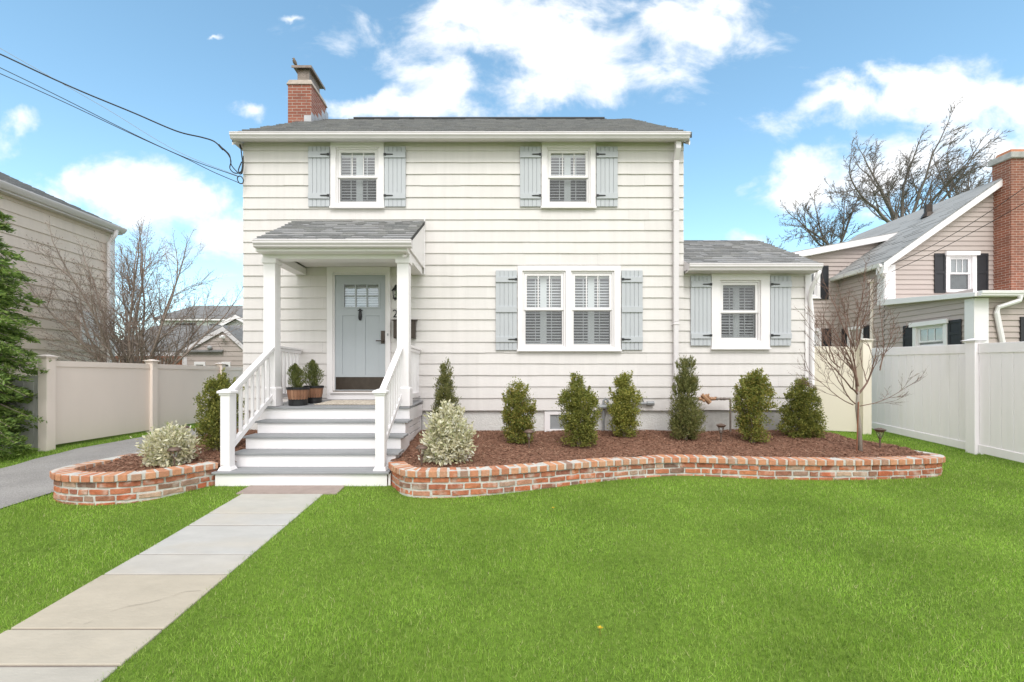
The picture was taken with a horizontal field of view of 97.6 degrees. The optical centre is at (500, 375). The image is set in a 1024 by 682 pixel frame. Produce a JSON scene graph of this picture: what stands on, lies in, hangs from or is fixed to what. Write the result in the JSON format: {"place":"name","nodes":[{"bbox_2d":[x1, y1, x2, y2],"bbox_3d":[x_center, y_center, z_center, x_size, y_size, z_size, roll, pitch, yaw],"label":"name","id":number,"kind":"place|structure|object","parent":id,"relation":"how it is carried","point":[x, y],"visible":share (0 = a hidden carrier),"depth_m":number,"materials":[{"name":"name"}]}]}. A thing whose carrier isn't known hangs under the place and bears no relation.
{"place":"outdoors","nodes":[
{"label":"outdoors","id":0,"kind":"place"},
{"bbox_2d":[0,422,238,508],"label":"driveway","id":1,"kind":"structure","parent":0,"point":[26,480],"depth_m":6.38,"materials":[{"name":"grey asphalt"}]},
{"bbox_2d":[0,485,344,681],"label":"path","id":2,"kind":"structure","parent":0,"point":[106,624],"depth_m":3.16,"materials":[{"name":"grey concrete"}]},
{"bbox_2d":[0,416,1023,681],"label":"ground","id":3,"kind":"structure","parent":0,"point":[586,644],"depth_m":3.34,"materials":[{"name":"plant"}]},
{"bbox_2d":[1,376,37,447],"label":"board fence","id":4,"kind":"object","parent":3,"relation":"on","point":[31,434],"visible":0.28,"depth_m":7.55,"materials":[{"name":"grey plastic"}]},
{"bbox_2d":[0,196,51,456],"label":"evergreen tree","id":5,"kind":"object","parent":3,"relation":"on","point":[11,351],"visible":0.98,"depth_m":7.06,"materials":[{"name":"green plant"}]},
{"bbox_2d":[0,172,126,375],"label":"neighbour house","id":6,"kind":"structure","parent":3,"relation":"on","point":[30,208],"depth_m":11.04,"materials":[{"name":"beige wood"}]},
{"bbox_2d":[80,311,100,345],"bbox_3d":[-10.980,-1.250,11.975,0.080,0.900,0.550,0,0,0],"label":"window","id":7,"kind":"structure","parent":6,"relation":"in","point":[88,314],"depth_m":11.89,"materials":[{"name":"white paint"}]},
{"bbox_2d":[12,215,242,364],"bbox_3d":[-9.059,-1.368,11.341,3.728,5.602,4.759,0,0,29],"label":"bare tree","id":8,"kind":"object","parent":3,"relation":"on","point":[129,345],"visible":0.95,"depth_m":10.95,"materials":[{"name":"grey plant"}]},
{"bbox_2d":[50,452,217,505],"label":"brick garden wall","id":9,"kind":"structure","parent":3,"relation":"on","point":[74,484],"depth_m":5.07,"materials":[{"name":"red brick"}]},
{"bbox_2d":[82,428,257,471],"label":"mulch","id":10,"kind":"object","parent":9,"relation":"on","point":[128,462],"visible":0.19,"depth_m":5.88,"materials":[{"name":"brown plant"}]},
{"bbox_2d":[130,421,201,467],"bbox_3d":[-4.226,0.855,5.695,0.747,0.596,0.743,0,0,0],"label":"variegated shrub","id":11,"kind":"object","parent":10,"relation":"on","point":[157,444],"visible":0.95,"depth_m":5.57,"materials":[{"name":"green plant"}]},
{"bbox_2d":[167,447,181,465],"bbox_3d":[-4.021,1.030,5.519,0.156,0.310,0.154,0,0,0],"label":"path light","id":12,"kind":"object","parent":10,"relation":"on","point":[173,449],"visible":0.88,"depth_m":5.49,"materials":[{"name":"brown metal"}]},
{"bbox_2d":[192,368,244,450],"bbox_3d":[-4.066,0.492,6.468,0.724,1.227,0.664,0,0,0],"label":"boxwood shrub","id":13,"kind":"object","parent":10,"relation":"on","point":[211,417],"visible":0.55,"depth_m":6.35,"materials":[{"name":"green plant"}]},
{"bbox_2d":[35,354,242,450],"bbox_3d":[-7.620,0.512,11.060,0.235,1.735,7.315,0,0,0],"label":"vinyl fence","id":14,"kind":"object","parent":3,"relation":"on","point":[79,401],"visible":0.69,"depth_m":8.78,"materials":[{"name":"beige plastic"}]},
{"bbox_2d":[115,356,181,364],"bbox_3d":[-14.334,0.254,18.030,3.004,2.093,0.100,0,0,0],"label":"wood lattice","id":15,"kind":"object","parent":3,"relation":"on","point":[180,363],"visible":0.08,"depth_m":18.01,"materials":[{"name":"brown wood"}]},
{"bbox_2d":[115,325,242,366],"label":"garage","id":16,"kind":"structure","parent":3,"relation":"on","point":[201,355],"depth_m":18.99,"materials":[{"name":"beige plastic"}]},
{"bbox_2d":[194,362,205,365],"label":"window","id":17,"kind":"structure","parent":16,"relation":"in","point":[195,363],"depth_m":18.94,"materials":[{"name":"white paint"}]},
{"bbox_2d":[152,306,242,355],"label":"house","id":18,"kind":"structure","parent":3,"relation":"on","point":[223,311],"depth_m":32.09,"materials":[{"name":"white"}]},
{"bbox_2d":[211,65,823,485],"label":"house","id":19,"kind":"structure","parent":3,"relation":"on","point":[543,257],"depth_m":7.99,"materials":[{"name":"beige paint"}]},
{"bbox_2d":[0,67,235,175],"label":"overhead wire","id":20,"kind":"object","parent":19,"relation":"attached to","point":[108,121],"visible":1,"depth_m":7.48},
{"bbox_2d":[0,48,236,175],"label":"overhead wire","id":21,"kind":"object","parent":19,"relation":"attached to","point":[120,117],"visible":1,"depth_m":7.57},
{"bbox_2d":[218,144,243,183],"bbox_3d":[-4.739,-3.724,7.867,0.419,0.696,0.036,0,0,-10],"label":"service drop","id":22,"kind":"object","parent":19,"relation":"hanging from","point":[242,162],"visible":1,"depth_m":7.88,"materials":[{"name":"black rubber"}]},
{"bbox_2d":[0,54,217,144],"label":"overhead wire","id":23,"kind":"object","parent":22,"relation":"attached to","point":[106,101],"visible":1,"depth_m":7.51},
{"bbox_2d":[0,73,237,182],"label":"overhead wire","id":24,"kind":"object","parent":22,"relation":"attached to","point":[116,126],"visible":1,"depth_m":7.54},
{"bbox_2d":[286,363,309,405],"bbox_3d":[-3.199,0.128,7.070,0.353,0.674,0.352,0,0,0],"label":"potted conifer","id":25,"kind":"object","parent":19,"relation":"on","point":[297,394],"visible":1,"depth_m":6.99,"materials":[{"name":"green plant"}]},
{"bbox_2d":[302,359,324,402],"bbox_3d":[-3.121,0.083,7.492,0.359,0.737,0.379,0,0,0],"label":"potted conifer","id":26,"kind":"object","parent":19,"relation":"on","point":[315,391],"visible":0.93,"depth_m":7.42,"materials":[{"name":"green plant"}]},
{"bbox_2d":[314,400,374,404],"bbox_3d":[-2.432,0.442,7.445,1.068,0.041,0.724,0,0,0],"label":"doormat","id":27,"kind":"object","parent":19,"relation":"on","point":[351,402],"visible":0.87,"depth_m":7.30,"materials":[{"name":"beige fabric"}]},
{"bbox_2d":[329,142,383,208],"bbox_3d":[-2.552,-3.566,8.028,0.976,1.188,0.190,0,0,0],"label":"window","id":28,"kind":"structure","parent":19,"relation":"in","point":[338,150],"depth_m":7.98,"materials":[{"name":"white paint"}]},
{"bbox_2d":[335,275,384,390],"bbox_3d":[-2.510,-0.755,8.009,0.895,2.081,0.153,0,0,0],"label":"door","id":29,"kind":"structure","parent":19,"relation":"in","point":[359,328],"depth_m":8.00,"materials":[{"name":"blue paint"}]},
{"bbox_2d":[391,285,396,299],"bbox_3d":[-1.829,-1.456,7.848,0.160,0.279,0.256,0,0,0],"label":"wall lantern","id":30,"kind":"object","parent":19,"relation":"attached to","point":[393,290],"depth_m":7.77,"materials":[{"name":"black metal"}]},
{"bbox_2d":[392,319,417,338],"bbox_3d":[-1.695,-0.831,7.905,0.431,0.347,0.141,0,0,0],"label":"mailbox","id":31,"kind":"object","parent":19,"relation":"attached to","point":[413,328],"visible":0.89,"depth_m":7.86,"materials":[{"name":"brown metal"}]},
{"bbox_2d":[544,411,574,431],"bbox_3d":[1.086,0.848,8.020,0.610,0.419,0.040,0,0,0],"label":"basement window","id":32,"kind":"structure","parent":19,"relation":"in","point":[551,418],"depth_m":8.00,"materials":[{"name":"white paint"}]},
{"bbox_2d":[541,142,596,208],"bbox_3d":[1.205,-3.566,8.028,0.986,1.188,0.190,0,0,0],"label":"window","id":33,"kind":"structure","parent":19,"relation":"in","point":[566,150],"depth_m":7.98,"materials":[{"name":"white paint"}]},
{"bbox_2d":[517,266,621,350],"bbox_3d":[1.217,-1.191,8.028,1.857,1.523,0.190,0,0,0],"label":"window","id":34,"kind":"structure","parent":19,"relation":"in","point":[567,274],"depth_m":8.00,"materials":[{"name":"white paint"}]},
{"bbox_2d":[597,398,654,430],"bbox_3d":[2.207,0.726,7.921,1.016,0.680,0.098,0,0,-3],"label":"gas pipe","id":35,"kind":"object","parent":19,"relation":"attached to","point":[647,403],"visible":0.73,"depth_m":7.91,"materials":[{"name":"grey metal"}]},
{"bbox_2d":[711,274,771,349],"bbox_3d":[4.294,-1.156,8.085,1.070,1.379,0.195,0,0,0],"label":"window","id":36,"kind":"structure","parent":19,"relation":"in","point":[760,283],"depth_m":8.02,"materials":[{"name":"white paint"}]},
{"bbox_2d":[391,429,930,467],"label":"mulch","id":37,"kind":"object","parent":3,"relation":"on","point":[494,448],"visible":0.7,"depth_m":6.62,"materials":[{"name":"brown plant"}]},
{"bbox_2d":[416,445,427,465],"bbox_3d":[-0.990,1.022,5.617,0.156,0.310,0.154,0,0,0],"label":"path light","id":38,"kind":"object","parent":37,"relation":"on","point":[420,447],"visible":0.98,"depth_m":5.59,"materials":[{"name":"brown metal"}]},
{"bbox_2d":[424,356,461,418],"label":"arborvitae shrub","id":39,"kind":"object","parent":37,"relation":"on","point":[444,383],"visible":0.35,"depth_m":7.29,"materials":[{"name":"green plant"}]},
{"bbox_2d":[418,399,478,465],"bbox_3d":[-0.701,0.731,5.911,0.826,0.863,0.805,0,0,0],"label":"variegated shrub","id":40,"kind":"object","parent":37,"relation":"on","point":[448,437],"visible":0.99,"depth_m":5.78,"materials":[{"name":"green plant"}]},
{"bbox_2d":[500,377,537,443],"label":"boxwood shrub","id":41,"kind":"object","parent":37,"relation":"on","point":[516,422],"visible":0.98,"depth_m":6.93,"materials":[{"name":"green plant"}]},
{"bbox_2d":[524,429,533,447],"bbox_3d":[0.417,0.949,6.609,0.156,0.320,0.154,0,0,0],"label":"path light","id":42,"kind":"object","parent":37,"relation":"on","point":[527,431],"visible":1,"depth_m":6.59,"materials":[{"name":"brown metal"}]},
{"bbox_2d":[555,371,602,446],"bbox_3d":[1.174,0.512,6.726,0.645,1.174,0.716,0,0,-44],"label":"boxwood shrub","id":43,"kind":"object","parent":37,"relation":"on","point":[579,406],"visible":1,"depth_m":6.65,"materials":[{"name":"green plant"}]},
{"bbox_2d":[604,370,644,436],"bbox_3d":[2.043,0.477,7.423,0.709,1.151,0.665,0,0,0],"label":"boxwood shrub","id":44,"kind":"object","parent":37,"relation":"on","point":[623,409],"visible":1,"depth_m":7.35,"materials":[{"name":"green plant"}]},
{"bbox_2d":[662,354,707,440],"bbox_3d":[3.000,0.357,7.235,0.650,1.428,0.652,0,0,-39],"label":"arborvitae shrub","id":45,"kind":"object","parent":37,"relation":"on","point":[685,408],"visible":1,"depth_m":7.17,"materials":[{"name":"green plant"}]},
{"bbox_2d":[695,394,730,431],"bbox_3d":[3.711,0.671,7.843,0.667,0.717,0.129,0,0,0],"label":"backflow valve","id":46,"kind":"object","parent":37,"relation":"on","point":[707,398],"visible":0.85,"depth_m":7.84,"materials":[{"name":"orange metal"}]},
{"bbox_2d":[716,423,726,441],"bbox_3d":[3.436,0.916,6.989,0.148,0.340,0.148,0,0,-22],"label":"path light","id":47,"kind":"object","parent":37,"relation":"on","point":[721,425],"visible":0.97,"depth_m":6.97,"materials":[{"name":"brown metal"}]},
{"bbox_2d":[728,368,780,442],"bbox_3d":[3.973,0.469,7.026,0.663,1.211,0.681,0,0,-38],"label":"boxwood shrub","id":48,"kind":"object","parent":37,"relation":"on","point":[753,390],"visible":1,"depth_m":6.96,"materials":[{"name":"green plant"}]},
{"bbox_2d":[773,377,828,438],"bbox_3d":[4.949,0.511,7.396,0.760,1.077,0.716,0,0,25],"label":"boxwood shrub","id":49,"kind":"object","parent":37,"relation":"on","point":[805,420],"visible":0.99,"depth_m":7.31,"materials":[{"name":"green plant"}]},
{"bbox_2d":[787,258,927,451],"bbox_3d":[5.117,-0.319,6.633,1.720,2.995,1.159,0,0,0],"label":"young tree","id":50,"kind":"object","parent":37,"relation":"on","point":[851,366],"visible":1,"depth_m":6.50,"materials":[{"name":"brown plant"}]},
{"bbox_2d":[856,402,858,450],"bbox_3d":[5.152,0.762,6.470,0.040,0.770,0.016,0,0,0],"label":"tree stake","id":51,"kind":"object","parent":37,"relation":"on","point":[857,427],"visible":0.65,"depth_m":6.46,"materials":[{"name":"brown wood"}]},
{"bbox_2d":[874,428,885,447],"bbox_3d":[5.667,0.953,6.696,0.148,0.350,0.148,0,0,-22],"label":"path light","id":52,"kind":"object","parent":37,"relation":"on","point":[878,430],"visible":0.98,"depth_m":6.68,"materials":[{"name":"brown metal"}]},
{"bbox_2d":[388,450,945,497],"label":"brick garden wall","id":53,"kind":"structure","parent":3,"relation":"on","point":[409,480],"depth_m":5.87,"materials":[{"name":"red brick"}]},
{"bbox_2d":[774,173,871,246],"bbox_3d":[23.807,-6.537,32.561,8.142,16.075,3.284,0,0,-16],"label":"bare tree","id":54,"kind":"object","parent":3,"relation":"on","point":[822,237],"visible":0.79,"depth_m":32.48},
{"bbox_2d":[815,338,874,433],"bbox_3d":[6.470,0.280,9.161,1.915,2.040,0.321,0,0,18],"label":"vinyl fence","id":55,"kind":"object","parent":3,"relation":"on","point":[839,413],"visible":0.45,"depth_m":9.06,"materials":[{"name":"white plastic"}]},
{"bbox_2d":[792,149,1023,347],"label":"neighbour house","id":56,"kind":"structure","parent":3,"relation":"on","point":[969,286],"depth_m":13.96,"materials":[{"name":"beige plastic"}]},
{"bbox_2d":[812,273,820,298],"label":"window","id":57,"kind":"structure","parent":56,"relation":"in","point":[816,293],"depth_m":15.84,"materials":[{"name":"white paint"}]},
{"bbox_2d":[815,328,820,345],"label":"window","id":58,"kind":"structure","parent":56,"relation":"in","point":[817,329],"depth_m":15.85,"materials":[{"name":"white paint"}]},
{"bbox_2d":[847,325,862,346],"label":"window","id":59,"kind":"structure","parent":56,"relation":"in","point":[854,329],"depth_m":15.29,"materials":[{"name":"white paint"}]},
{"bbox_2d":[909,319,947,345],"bbox_3d":[11.970,-1.128,12.480,0.220,0.787,1.100,0,0,0],"label":"window","id":60,"kind":"structure","parent":56,"relation":"in","point":[928,333],"depth_m":12.51,"materials":[{"name":"white paint"}]},
{"bbox_2d":[891,188,1023,264],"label":"overhead wire","id":61,"kind":"object","parent":56,"relation":"attached to","point":[960,229],"visible":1,"depth_m":12.10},
{"bbox_2d":[892,203,1023,271],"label":"overhead wire","id":62,"kind":"object","parent":56,"relation":"attached to","point":[960,238],"visible":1,"depth_m":12.23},
{"bbox_2d":[945,251,980,291],"bbox_3d":[14.342,-3.230,13.990,1.050,1.267,0.220,0,0,0],"label":"window","id":63,"kind":"structure","parent":56,"relation":"in","point":[961,266],"depth_m":14.00,"materials":[{"name":"white paint"}]},
{"bbox_2d":[812,96,1014,222],"bbox_3d":[27.416,-7.846,29.869,13.646,18.693,6.460,0,0,0],"label":"bare tree","id":64,"kind":"object","parent":3,"relation":"on","point":[905,204],"visible":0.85,"depth_m":28.94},
{"bbox_2d":[872,338,1023,462],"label":"vinyl fence","id":65,"kind":"object","parent":3,"relation":"on","point":[968,396],"visible":0.91,"depth_m":7.58,"materials":[{"name":"white plastic"}]},
{"bbox_2d":[917,136,991,203],"bbox_3d":[32.761,-7.908,31.228,9.282,18.871,4.228,0,0,0],"label":"bare tree","id":66,"kind":"object","parent":3,"relation":"on","point":[947,165],"visible":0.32,"depth_m":31.11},
{"bbox_2d":[0,0,1023,340],"label":"sky","id":67,"kind":"structure","parent":0,"point":[772,96],"materials":[{"name":"blue"}]}
]}

